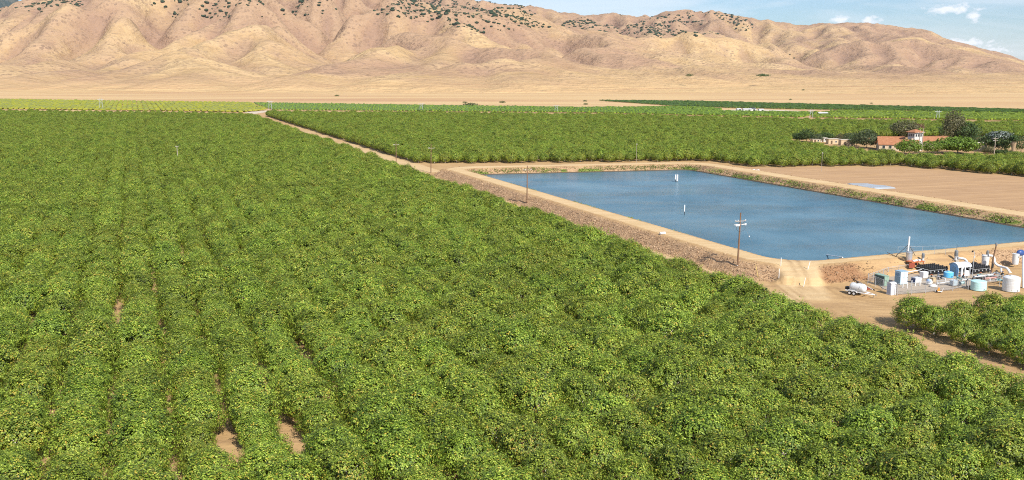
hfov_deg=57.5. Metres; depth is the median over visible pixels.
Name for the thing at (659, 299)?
orchard tree
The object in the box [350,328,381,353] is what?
orchard tree
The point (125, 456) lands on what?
orchard tree
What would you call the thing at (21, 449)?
orchard tree
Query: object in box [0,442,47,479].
orchard tree
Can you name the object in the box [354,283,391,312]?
orchard tree
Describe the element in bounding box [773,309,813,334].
orchard tree
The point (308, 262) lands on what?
orchard tree
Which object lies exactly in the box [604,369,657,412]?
orchard tree
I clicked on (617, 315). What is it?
orchard tree
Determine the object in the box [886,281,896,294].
portable toilet
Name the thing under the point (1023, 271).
pipe
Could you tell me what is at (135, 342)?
orchard tree
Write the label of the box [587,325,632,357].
orchard tree
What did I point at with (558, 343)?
orchard tree
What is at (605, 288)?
orchard tree
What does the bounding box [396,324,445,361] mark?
orchard tree
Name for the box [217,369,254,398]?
orchard tree
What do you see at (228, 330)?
orchard tree
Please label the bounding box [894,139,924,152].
tree
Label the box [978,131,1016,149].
tree
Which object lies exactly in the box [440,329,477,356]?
orchard tree
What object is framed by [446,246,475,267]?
orchard tree
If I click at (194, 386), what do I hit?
orchard tree
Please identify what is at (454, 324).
orchard tree
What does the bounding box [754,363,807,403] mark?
orchard tree
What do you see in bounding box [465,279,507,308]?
orchard tree
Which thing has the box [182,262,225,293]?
orchard tree
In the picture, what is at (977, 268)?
filter bank
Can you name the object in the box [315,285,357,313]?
orchard tree
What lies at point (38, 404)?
orchard tree
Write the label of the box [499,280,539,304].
orchard tree
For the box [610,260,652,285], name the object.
orchard tree
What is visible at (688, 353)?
orchard tree
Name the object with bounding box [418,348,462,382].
orchard tree
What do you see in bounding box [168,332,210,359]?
orchard tree
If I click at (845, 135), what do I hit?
tree
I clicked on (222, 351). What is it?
orchard tree
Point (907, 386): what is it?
orchard tree
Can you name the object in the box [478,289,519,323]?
orchard tree
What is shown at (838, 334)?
orchard tree
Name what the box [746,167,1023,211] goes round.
field
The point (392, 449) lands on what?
orchard tree
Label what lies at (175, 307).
orchard tree
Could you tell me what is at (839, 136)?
tree
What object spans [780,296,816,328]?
orchard tree
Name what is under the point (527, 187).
utility pole
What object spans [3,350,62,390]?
orchard tree
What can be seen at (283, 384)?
orchard tree
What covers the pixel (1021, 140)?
tree
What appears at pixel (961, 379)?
orchard tree
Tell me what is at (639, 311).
orchard tree
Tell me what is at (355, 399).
orchard tree
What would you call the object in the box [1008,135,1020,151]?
palm tree
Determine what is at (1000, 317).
orchard tree
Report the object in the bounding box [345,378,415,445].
orchard tree
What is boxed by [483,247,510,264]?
orchard tree
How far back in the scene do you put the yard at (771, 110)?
1011.65 m
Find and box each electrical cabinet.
[874,273,888,285]
[894,269,907,284]
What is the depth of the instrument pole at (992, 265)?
189.70 m
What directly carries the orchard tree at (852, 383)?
on the ground at (818, 290)
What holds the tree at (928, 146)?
on the ground at (818, 290)
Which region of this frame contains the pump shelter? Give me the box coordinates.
[949,261,971,276]
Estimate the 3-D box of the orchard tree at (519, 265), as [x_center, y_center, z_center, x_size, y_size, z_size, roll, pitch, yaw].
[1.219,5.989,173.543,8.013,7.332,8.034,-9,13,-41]
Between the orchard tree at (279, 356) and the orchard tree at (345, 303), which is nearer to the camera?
the orchard tree at (279, 356)
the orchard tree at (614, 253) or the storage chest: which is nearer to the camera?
the storage chest
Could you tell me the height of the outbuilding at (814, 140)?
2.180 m
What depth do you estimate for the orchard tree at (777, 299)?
149.67 m
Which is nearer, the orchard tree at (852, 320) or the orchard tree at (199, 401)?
the orchard tree at (199, 401)
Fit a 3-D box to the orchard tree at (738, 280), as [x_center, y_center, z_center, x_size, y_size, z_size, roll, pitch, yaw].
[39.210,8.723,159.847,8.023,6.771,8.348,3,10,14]
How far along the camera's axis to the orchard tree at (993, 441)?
89.53 m
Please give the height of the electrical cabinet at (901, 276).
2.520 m
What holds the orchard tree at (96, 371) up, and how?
on the ground at (818, 290)
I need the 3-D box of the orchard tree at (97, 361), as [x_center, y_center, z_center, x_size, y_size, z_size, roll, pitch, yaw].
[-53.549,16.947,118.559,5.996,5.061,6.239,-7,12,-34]
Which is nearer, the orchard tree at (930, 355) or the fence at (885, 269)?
the orchard tree at (930, 355)
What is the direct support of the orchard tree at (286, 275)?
on the ground at (818, 290)
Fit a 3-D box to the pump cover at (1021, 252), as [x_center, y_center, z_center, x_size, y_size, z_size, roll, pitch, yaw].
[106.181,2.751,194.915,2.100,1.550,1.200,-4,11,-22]
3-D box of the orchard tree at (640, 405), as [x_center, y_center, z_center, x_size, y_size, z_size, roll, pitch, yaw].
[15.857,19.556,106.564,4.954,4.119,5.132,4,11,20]
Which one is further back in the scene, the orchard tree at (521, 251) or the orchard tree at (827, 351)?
the orchard tree at (521, 251)
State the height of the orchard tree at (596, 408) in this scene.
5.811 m
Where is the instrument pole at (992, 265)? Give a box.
[991,243,997,271]
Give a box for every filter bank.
[915,263,947,274]
[959,262,990,273]
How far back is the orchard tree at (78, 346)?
121.26 m
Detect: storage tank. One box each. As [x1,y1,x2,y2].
[943,271,953,277]
[970,279,986,290]
[1002,275,1020,291]
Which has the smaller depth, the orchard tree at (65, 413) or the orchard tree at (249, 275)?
the orchard tree at (65, 413)
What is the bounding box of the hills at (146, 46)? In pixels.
[0,0,1023,93]
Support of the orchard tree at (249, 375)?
on the ground at (818, 290)
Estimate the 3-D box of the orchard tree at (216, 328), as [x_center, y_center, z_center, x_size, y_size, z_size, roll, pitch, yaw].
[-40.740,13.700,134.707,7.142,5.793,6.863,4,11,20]
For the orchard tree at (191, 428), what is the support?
on the ground at (818, 290)
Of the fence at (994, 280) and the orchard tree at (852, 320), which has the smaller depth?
the orchard tree at (852, 320)
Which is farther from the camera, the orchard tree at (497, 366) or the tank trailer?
the tank trailer
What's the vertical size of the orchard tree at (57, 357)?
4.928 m
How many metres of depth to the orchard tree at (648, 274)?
164.23 m
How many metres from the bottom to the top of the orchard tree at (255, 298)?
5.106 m
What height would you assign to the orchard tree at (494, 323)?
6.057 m
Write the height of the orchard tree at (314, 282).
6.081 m
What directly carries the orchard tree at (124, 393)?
on the ground at (818, 290)
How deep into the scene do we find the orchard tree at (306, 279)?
163.64 m
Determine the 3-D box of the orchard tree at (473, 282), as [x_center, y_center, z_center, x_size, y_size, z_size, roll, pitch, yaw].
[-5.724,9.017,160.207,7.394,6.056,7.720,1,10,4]
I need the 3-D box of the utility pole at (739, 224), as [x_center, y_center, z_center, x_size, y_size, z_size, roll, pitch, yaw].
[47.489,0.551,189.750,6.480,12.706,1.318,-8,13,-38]
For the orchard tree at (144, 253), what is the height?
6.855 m
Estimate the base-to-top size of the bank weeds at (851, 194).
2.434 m
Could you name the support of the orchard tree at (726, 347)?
on the ground at (818, 290)
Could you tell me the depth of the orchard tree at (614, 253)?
186.65 m
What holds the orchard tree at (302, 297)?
on the ground at (818, 290)
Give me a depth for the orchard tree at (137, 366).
115.74 m
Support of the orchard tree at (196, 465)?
on the ground at (818, 290)
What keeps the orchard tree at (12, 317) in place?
on the ground at (818, 290)
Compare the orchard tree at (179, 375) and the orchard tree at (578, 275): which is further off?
the orchard tree at (578, 275)
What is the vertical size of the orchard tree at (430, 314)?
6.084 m
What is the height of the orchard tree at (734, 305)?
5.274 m
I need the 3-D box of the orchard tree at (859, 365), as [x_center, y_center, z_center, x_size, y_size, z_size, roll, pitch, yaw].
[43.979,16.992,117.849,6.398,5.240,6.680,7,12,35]
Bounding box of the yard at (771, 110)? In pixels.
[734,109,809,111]
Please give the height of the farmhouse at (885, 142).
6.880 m
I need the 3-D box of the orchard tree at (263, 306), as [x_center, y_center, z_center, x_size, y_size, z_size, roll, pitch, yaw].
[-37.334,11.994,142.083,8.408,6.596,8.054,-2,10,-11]
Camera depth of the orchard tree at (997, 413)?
97.70 m
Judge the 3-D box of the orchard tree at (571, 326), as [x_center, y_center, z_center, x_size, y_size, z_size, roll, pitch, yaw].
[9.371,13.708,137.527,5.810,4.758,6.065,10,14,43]
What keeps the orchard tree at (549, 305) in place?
on the ground at (818, 290)
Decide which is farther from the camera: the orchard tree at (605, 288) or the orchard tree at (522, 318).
the orchard tree at (605, 288)
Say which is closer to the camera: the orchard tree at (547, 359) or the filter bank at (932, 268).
the orchard tree at (547, 359)
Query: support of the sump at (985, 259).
on the ground at (818, 290)
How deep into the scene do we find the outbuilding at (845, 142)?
522.65 m
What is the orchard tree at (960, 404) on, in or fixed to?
on the ground at (818, 290)
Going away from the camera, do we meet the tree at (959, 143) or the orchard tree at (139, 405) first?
the orchard tree at (139, 405)
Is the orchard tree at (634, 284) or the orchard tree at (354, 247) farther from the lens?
the orchard tree at (354, 247)
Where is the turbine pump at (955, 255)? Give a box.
[953,250,958,261]
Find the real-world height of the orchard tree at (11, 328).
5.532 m
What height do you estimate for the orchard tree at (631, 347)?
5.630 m
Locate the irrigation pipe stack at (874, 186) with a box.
[848,183,894,188]
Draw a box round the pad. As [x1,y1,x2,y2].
[879,272,1002,293]
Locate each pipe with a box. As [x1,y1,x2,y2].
[987,254,1010,273]
[1022,255,1023,287]
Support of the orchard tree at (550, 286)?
on the ground at (818, 290)
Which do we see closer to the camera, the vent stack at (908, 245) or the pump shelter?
the pump shelter
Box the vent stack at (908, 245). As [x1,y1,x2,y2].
[896,236,914,255]
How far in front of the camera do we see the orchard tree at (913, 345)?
125.56 m
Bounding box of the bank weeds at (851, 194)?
[469,164,1021,221]
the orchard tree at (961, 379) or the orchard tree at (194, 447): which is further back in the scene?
the orchard tree at (961, 379)
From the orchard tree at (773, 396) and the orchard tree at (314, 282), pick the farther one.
the orchard tree at (314, 282)
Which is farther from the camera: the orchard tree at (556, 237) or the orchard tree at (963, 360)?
the orchard tree at (556, 237)
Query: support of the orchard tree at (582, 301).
on the ground at (818, 290)
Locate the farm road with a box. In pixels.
[245,110,266,113]
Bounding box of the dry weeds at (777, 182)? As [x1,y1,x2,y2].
[467,164,1023,223]
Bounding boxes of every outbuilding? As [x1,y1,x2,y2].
[810,139,820,141]
[826,138,838,143]
[838,139,854,145]
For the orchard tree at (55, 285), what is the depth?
153.61 m
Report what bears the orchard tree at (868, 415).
on the ground at (818, 290)
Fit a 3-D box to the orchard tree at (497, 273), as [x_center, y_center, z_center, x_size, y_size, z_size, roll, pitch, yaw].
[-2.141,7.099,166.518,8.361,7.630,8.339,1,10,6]
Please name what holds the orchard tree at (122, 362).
on the ground at (818, 290)
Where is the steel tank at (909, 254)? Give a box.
[906,248,913,262]
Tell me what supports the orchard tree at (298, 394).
on the ground at (818, 290)
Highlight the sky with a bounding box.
[18,0,1023,59]
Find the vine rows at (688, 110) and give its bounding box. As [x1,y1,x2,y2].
[254,102,818,116]
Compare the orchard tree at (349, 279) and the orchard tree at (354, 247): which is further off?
the orchard tree at (354, 247)
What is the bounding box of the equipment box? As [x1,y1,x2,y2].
[919,271,927,277]
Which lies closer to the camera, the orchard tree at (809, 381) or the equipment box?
the orchard tree at (809, 381)
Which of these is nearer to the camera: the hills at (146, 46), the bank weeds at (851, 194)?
the bank weeds at (851, 194)
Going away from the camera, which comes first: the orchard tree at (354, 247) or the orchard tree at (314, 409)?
the orchard tree at (314, 409)
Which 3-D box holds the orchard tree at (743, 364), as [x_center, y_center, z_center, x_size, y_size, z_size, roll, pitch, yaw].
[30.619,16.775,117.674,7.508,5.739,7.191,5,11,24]
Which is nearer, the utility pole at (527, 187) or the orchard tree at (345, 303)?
the orchard tree at (345, 303)
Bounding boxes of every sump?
[981,255,988,264]
[1012,253,1019,264]
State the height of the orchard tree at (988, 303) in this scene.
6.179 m
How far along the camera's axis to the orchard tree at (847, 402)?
101.69 m
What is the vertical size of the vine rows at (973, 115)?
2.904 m
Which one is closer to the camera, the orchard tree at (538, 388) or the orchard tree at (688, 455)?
the orchard tree at (688, 455)
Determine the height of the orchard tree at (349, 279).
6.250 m
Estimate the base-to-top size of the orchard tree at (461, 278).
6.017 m
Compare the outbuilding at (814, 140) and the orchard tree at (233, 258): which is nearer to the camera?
the orchard tree at (233, 258)
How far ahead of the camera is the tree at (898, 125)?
588.51 m
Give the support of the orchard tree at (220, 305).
on the ground at (818, 290)
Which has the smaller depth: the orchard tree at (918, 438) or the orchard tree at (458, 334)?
the orchard tree at (918, 438)
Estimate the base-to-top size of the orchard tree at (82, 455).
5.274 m
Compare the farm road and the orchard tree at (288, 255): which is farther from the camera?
the farm road
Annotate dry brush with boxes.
[431,162,1021,283]
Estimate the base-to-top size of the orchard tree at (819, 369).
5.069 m
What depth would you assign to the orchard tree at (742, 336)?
129.12 m
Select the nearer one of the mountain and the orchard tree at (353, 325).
the orchard tree at (353, 325)
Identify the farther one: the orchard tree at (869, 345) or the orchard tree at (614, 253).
the orchard tree at (614, 253)
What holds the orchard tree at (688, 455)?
on the ground at (818, 290)
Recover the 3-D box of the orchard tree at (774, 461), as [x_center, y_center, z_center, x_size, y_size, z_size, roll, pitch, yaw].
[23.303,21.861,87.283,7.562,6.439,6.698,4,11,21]
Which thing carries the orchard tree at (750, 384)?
on the ground at (818, 290)
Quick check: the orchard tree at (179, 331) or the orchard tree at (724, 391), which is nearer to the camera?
the orchard tree at (724, 391)
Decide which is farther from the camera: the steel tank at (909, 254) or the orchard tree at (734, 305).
the steel tank at (909, 254)
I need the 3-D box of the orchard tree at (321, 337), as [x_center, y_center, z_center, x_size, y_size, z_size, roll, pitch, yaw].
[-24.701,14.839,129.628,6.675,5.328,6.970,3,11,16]
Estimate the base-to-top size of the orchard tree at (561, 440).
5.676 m
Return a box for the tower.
[906,123,922,150]
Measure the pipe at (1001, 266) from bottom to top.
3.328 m
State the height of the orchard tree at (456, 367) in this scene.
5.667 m
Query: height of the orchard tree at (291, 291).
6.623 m
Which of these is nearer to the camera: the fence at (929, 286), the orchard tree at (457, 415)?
the orchard tree at (457, 415)
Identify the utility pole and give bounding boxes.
[525,166,527,202]
[734,213,750,266]
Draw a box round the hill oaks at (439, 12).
[0,0,794,57]
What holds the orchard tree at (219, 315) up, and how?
on the ground at (818, 290)
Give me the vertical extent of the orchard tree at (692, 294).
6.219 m
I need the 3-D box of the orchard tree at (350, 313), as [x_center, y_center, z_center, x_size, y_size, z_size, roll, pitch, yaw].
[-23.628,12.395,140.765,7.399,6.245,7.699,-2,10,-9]
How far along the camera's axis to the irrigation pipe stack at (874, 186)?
330.17 m
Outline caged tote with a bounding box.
[949,279,958,286]
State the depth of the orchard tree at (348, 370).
114.47 m
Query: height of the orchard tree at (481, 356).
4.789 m
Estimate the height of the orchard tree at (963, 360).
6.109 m
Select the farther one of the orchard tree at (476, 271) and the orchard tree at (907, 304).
the orchard tree at (476, 271)
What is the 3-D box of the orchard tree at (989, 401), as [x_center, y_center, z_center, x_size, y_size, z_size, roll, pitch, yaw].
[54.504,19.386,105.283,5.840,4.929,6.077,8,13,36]
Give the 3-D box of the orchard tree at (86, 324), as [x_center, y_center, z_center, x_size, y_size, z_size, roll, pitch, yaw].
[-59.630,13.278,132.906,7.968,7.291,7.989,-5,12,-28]
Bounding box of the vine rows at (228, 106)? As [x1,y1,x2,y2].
[0,98,266,111]
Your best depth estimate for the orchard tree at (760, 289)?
154.35 m
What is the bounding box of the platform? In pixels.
[906,259,924,268]
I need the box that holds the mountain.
[0,0,17,7]
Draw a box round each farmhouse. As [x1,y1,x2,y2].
[876,136,918,150]
[922,136,947,146]
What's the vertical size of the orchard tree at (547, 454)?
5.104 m
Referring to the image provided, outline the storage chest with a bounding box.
[911,276,921,282]
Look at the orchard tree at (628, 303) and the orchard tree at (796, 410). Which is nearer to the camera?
the orchard tree at (796, 410)
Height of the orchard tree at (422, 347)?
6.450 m
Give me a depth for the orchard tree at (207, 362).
117.11 m
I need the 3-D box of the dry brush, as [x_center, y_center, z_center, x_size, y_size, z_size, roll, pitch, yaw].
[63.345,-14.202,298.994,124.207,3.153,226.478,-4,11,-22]
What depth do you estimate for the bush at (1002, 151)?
465.93 m
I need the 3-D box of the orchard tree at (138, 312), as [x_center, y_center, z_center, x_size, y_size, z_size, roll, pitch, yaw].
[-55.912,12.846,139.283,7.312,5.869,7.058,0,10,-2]
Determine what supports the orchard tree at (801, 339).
on the ground at (818, 290)
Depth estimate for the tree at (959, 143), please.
464.87 m
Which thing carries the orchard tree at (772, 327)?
on the ground at (818, 290)
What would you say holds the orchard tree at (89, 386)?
on the ground at (818, 290)
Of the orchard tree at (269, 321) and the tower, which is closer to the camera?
the orchard tree at (269, 321)
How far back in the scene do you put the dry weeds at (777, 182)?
326.23 m
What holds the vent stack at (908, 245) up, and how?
on the ground at (818, 290)
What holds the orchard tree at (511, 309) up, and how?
on the ground at (818, 290)
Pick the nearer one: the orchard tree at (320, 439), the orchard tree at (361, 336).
the orchard tree at (320, 439)
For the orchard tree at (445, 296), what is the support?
on the ground at (818, 290)
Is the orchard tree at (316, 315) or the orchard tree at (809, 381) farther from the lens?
the orchard tree at (316, 315)
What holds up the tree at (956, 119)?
on the ground at (818, 290)
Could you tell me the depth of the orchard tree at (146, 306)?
144.37 m
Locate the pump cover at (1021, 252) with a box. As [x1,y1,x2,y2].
[1016,250,1023,257]
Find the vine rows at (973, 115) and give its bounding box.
[811,109,1023,119]
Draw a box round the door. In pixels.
[887,283,890,293]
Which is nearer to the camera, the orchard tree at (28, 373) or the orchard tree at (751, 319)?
the orchard tree at (28, 373)
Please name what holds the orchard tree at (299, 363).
on the ground at (818, 290)
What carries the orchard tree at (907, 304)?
on the ground at (818, 290)
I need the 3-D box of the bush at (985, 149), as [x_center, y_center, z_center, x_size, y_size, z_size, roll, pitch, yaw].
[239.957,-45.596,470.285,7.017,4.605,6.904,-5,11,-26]
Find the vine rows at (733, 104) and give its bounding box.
[599,99,1023,112]
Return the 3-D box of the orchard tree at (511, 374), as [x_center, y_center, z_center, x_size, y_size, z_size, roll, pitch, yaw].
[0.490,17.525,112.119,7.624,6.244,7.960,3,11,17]
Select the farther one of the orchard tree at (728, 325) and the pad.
the pad
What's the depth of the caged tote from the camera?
177.34 m
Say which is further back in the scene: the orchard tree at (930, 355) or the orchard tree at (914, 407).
the orchard tree at (930, 355)
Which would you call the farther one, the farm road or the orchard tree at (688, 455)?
the farm road
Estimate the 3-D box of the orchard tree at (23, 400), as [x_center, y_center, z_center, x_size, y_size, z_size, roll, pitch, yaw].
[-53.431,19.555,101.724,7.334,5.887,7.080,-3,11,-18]
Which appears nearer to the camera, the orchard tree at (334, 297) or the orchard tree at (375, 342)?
the orchard tree at (375, 342)
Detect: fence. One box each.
[867,273,896,291]
[868,264,908,279]
[897,279,968,294]
[985,274,1003,285]
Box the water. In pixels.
[485,170,1023,259]
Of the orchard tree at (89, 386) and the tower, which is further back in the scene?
the tower
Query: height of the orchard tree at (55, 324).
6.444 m
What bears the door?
in the portable toilet
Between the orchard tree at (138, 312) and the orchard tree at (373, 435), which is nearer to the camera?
the orchard tree at (373, 435)
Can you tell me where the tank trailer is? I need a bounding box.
[845,282,876,297]
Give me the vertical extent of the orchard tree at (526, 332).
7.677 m
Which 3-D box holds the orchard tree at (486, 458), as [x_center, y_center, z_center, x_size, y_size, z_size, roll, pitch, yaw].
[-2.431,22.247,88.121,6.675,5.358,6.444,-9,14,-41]
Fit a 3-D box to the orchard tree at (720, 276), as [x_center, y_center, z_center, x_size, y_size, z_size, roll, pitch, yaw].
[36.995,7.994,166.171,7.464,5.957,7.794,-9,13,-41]
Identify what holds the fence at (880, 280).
on the ground at (818, 290)
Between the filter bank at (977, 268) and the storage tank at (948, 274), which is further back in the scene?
the filter bank at (977, 268)
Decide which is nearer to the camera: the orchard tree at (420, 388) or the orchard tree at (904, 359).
the orchard tree at (420, 388)
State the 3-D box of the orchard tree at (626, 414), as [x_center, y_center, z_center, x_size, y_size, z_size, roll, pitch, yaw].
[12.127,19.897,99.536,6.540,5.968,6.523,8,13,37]
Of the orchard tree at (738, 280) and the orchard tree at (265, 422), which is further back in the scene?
the orchard tree at (738, 280)
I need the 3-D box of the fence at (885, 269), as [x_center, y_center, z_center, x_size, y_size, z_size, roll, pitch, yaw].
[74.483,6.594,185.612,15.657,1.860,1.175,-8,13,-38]
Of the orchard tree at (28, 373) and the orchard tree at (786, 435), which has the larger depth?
the orchard tree at (28, 373)
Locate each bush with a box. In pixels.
[980,146,993,152]
[993,148,1011,153]
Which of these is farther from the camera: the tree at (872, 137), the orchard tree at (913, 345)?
the tree at (872, 137)
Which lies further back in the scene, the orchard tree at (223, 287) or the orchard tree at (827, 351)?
the orchard tree at (223, 287)
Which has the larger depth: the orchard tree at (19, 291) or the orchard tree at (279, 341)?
the orchard tree at (19, 291)
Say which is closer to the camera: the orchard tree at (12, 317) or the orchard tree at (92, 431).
the orchard tree at (92, 431)
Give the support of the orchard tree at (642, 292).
on the ground at (818, 290)
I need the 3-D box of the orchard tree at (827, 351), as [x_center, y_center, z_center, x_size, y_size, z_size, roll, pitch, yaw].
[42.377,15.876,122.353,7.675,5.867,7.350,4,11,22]
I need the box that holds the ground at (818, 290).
[0,92,1023,479]
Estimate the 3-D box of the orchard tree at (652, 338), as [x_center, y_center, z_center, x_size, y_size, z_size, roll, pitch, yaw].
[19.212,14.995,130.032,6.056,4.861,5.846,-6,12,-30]
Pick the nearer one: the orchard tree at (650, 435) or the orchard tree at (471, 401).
the orchard tree at (650, 435)
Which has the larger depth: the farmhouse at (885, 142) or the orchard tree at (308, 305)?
the farmhouse at (885, 142)
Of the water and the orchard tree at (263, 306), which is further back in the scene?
the water
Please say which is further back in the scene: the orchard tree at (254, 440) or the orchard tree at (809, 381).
the orchard tree at (809, 381)
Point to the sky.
(992, 25)
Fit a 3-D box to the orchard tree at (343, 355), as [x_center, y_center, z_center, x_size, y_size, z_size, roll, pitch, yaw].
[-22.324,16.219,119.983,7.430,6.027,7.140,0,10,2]
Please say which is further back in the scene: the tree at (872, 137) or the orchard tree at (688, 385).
the tree at (872, 137)
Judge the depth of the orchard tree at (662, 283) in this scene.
159.69 m
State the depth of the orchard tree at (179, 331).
131.39 m
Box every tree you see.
[0,269,47,293]
[0,282,51,314]
[0,310,30,337]
[0,320,25,351]
[0,360,62,408]
[0,389,54,442]
[0,403,54,455]
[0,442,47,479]
[0,443,41,478]
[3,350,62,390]
[6,393,51,412]
[19,336,67,364]
[22,308,76,346]
[25,350,66,380]
[30,277,83,310]
[36,441,110,479]
[37,293,77,316]
[38,418,115,466]
[45,398,111,449]
[49,374,110,411]
[51,389,113,428]
[54,326,119,379]
[59,357,115,397]
[65,310,118,350]
[66,354,116,382]
[75,303,116,331]
[77,263,126,295]
[101,410,181,463]
[103,314,167,353]
[104,381,169,421]
[105,432,173,478]
[108,366,175,406]
[109,395,177,440]
[111,342,165,378]
[112,305,162,337]
[113,336,164,369]
[114,243,157,268]
[115,361,166,389]
[116,300,159,323]
[118,316,161,343]
[153,321,201,352]
[154,277,197,310]
[157,297,197,327]
[159,333,215,374]
[161,345,219,386]
[166,390,228,436]
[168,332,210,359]
[168,362,217,401]
[168,378,224,417]
[172,413,217,460]
[174,439,219,472]
[180,445,242,479]
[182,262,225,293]
[194,276,234,303]
[194,290,235,320]
[197,300,244,328]
[198,306,247,339]
[205,316,254,344]
[205,320,258,359]
[210,333,260,368]
[216,255,262,286]
[216,256,256,283]
[216,348,257,381]
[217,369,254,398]
[218,248,257,268]
[222,361,278,410]
[222,386,283,430]
[228,276,273,312]
[229,269,264,288]
[232,409,281,446]
[235,435,303,479]
[240,292,276,312]
[240,428,293,463]
[241,300,275,329]
[242,296,293,330]
[251,315,291,341]
[253,325,296,355]
[258,331,303,368]
[260,266,297,284]
[263,270,301,295]
[266,346,309,378]
[267,278,305,300]
[271,354,320,392]
[273,280,315,312]
[274,366,324,407]
[274,374,339,421]
[277,247,308,264]
[283,299,331,336]
[284,251,325,278]
[284,293,317,317]
[288,308,334,343]
[293,391,344,438]
[298,317,344,354]
[299,268,338,292]
[300,418,370,478]
[304,275,337,303]
[307,416,353,444]
[308,284,342,308]
[309,329,353,356]
[310,332,361,372]
[311,345,366,388]
[312,438,382,479]
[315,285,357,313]
[326,294,362,321]
[327,257,362,289]
[329,363,397,412]
[330,360,382,395]
[331,302,378,335]
[336,273,370,295]
[339,384,386,427]
[340,240,376,263]
[343,315,381,346]
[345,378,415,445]
[347,246,387,273]
[347,272,387,306]
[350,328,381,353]
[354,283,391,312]
[354,328,418,380]
[358,330,395,362]
[360,409,431,467]
[361,295,399,324]
[369,429,444,479]
[371,295,414,331]
[373,348,425,389]
[381,273,417,301]
[390,367,440,404]
[391,284,425,308]
[391,371,451,416]
[393,320,432,341]
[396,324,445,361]
[397,289,440,319]
[407,332,453,374]
[411,393,465,442]
[412,402,480,458]
[413,244,448,271]
[415,303,449,339]
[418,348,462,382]
[425,311,468,340]
[427,283,458,308]
[432,358,475,401]
[432,426,497,476]
[436,365,504,417]
[438,291,466,313]
[440,260,474,284]
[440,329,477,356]
[441,289,481,327]
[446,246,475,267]
[446,271,479,294]
[447,299,491,332]
[448,327,501,369]
[451,447,515,479]
[459,275,497,303]
[460,385,510,430]
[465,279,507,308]
[468,310,506,338]
[468,351,509,370]
[469,261,500,281]
[473,404,522,451]
[478,258,522,292]
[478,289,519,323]
[479,315,524,353]
[482,353,524,391]
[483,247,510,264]
[486,359,543,410]
[487,413,557,470]
[489,312,547,358]
[492,254,524,275]
[494,294,532,320]
[497,276,531,299]
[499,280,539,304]
[501,255,539,280]
[502,371,568,425]
[508,340,554,372]
[509,242,544,267]
[515,314,535,327]
[518,308,560,340]
[519,267,548,289]
[519,346,568,380]
[519,441,579,479]
[525,272,555,291]
[527,293,566,316]
[534,401,579,443]
[535,278,571,303]
[539,325,578,353]
[540,229,576,251]
[543,360,586,403]
[545,330,593,368]
[546,407,606,458]
[557,268,591,293]
[557,369,608,412]
[559,318,589,335]
[563,293,607,322]
[565,344,612,382]
[569,428,627,479]
[572,273,621,306]
[574,386,638,435]
[575,302,613,325]
[576,321,613,349]
[582,352,631,394]
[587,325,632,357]
[588,301,636,330]
[596,244,625,266]
[598,399,655,448]
[600,291,629,312]
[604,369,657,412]
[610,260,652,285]
[610,295,650,326]
[611,273,652,302]
[614,245,651,269]
[615,337,651,375]
[617,420,677,471]
[621,348,668,380]
[623,299,661,336]
[628,287,662,309]
[629,249,666,270]
[629,393,670,421]
[630,268,664,288]
[631,330,668,351]
[639,379,708,444]
[640,305,693,346]
[640,352,701,399]
[643,289,684,315]
[647,273,685,298]
[649,439,710,479]
[651,336,695,362]
[659,343,710,380]
[660,268,688,292]
[664,400,739,460]
[668,377,712,404]
[670,317,707,349]
[673,269,712,299]
[675,286,709,316]
[676,315,737,361]
[682,355,740,393]
[689,378,761,437]
[701,336,752,374]
[703,270,735,290]
[706,314,738,347]
[716,371,764,404]
[718,272,756,301]
[720,403,770,450]
[725,295,758,321]
[725,441,803,479]
[727,307,778,344]
[730,325,763,358]
[730,350,783,388]
[735,281,775,311]
[738,330,792,369]
[741,386,792,426]
[744,411,822,472]
[745,295,786,328]
[753,317,802,350]
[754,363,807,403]
[756,290,792,315]
[762,342,820,373]
[769,397,829,445]
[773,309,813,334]
[778,329,825,365]
[779,369,845,418]
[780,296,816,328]
[791,132,805,140]
[797,128,814,140]
[804,361,836,390]
[808,339,858,375]
[808,390,864,439]
[810,133,822,140]
[817,132,835,137]
[818,319,864,364]
[819,370,878,409]
[824,314,869,347]
[834,353,885,389]
[835,133,843,138]
[838,401,908,451]
[842,133,854,138]
[842,334,891,366]
[848,133,864,145]
[851,129,879,147]
[854,322,892,354]
[856,386,912,428]
[863,360,931,402]
[871,327,926,365]
[879,345,924,380]
[883,423,939,468]
[888,118,918,136]
[888,396,956,449]
[890,292,932,327]
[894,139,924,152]
[901,358,959,399]
[904,386,946,424]
[908,349,945,379]
[921,140,944,151]
[931,349,990,391]
[932,421,985,464]
[934,367,995,415]
[934,393,992,426]
[936,135,983,153]
[939,109,967,136]
[950,121,982,137]
[962,415,1023,479]
[964,403,1023,453]
[965,364,1023,406]
[967,290,1013,325]
[968,391,1017,426]
[971,135,980,139]
[974,308,1014,334]
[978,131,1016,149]
[995,301,1023,328]
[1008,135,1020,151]
[1016,136,1023,151]
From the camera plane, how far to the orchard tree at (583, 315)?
143.32 m

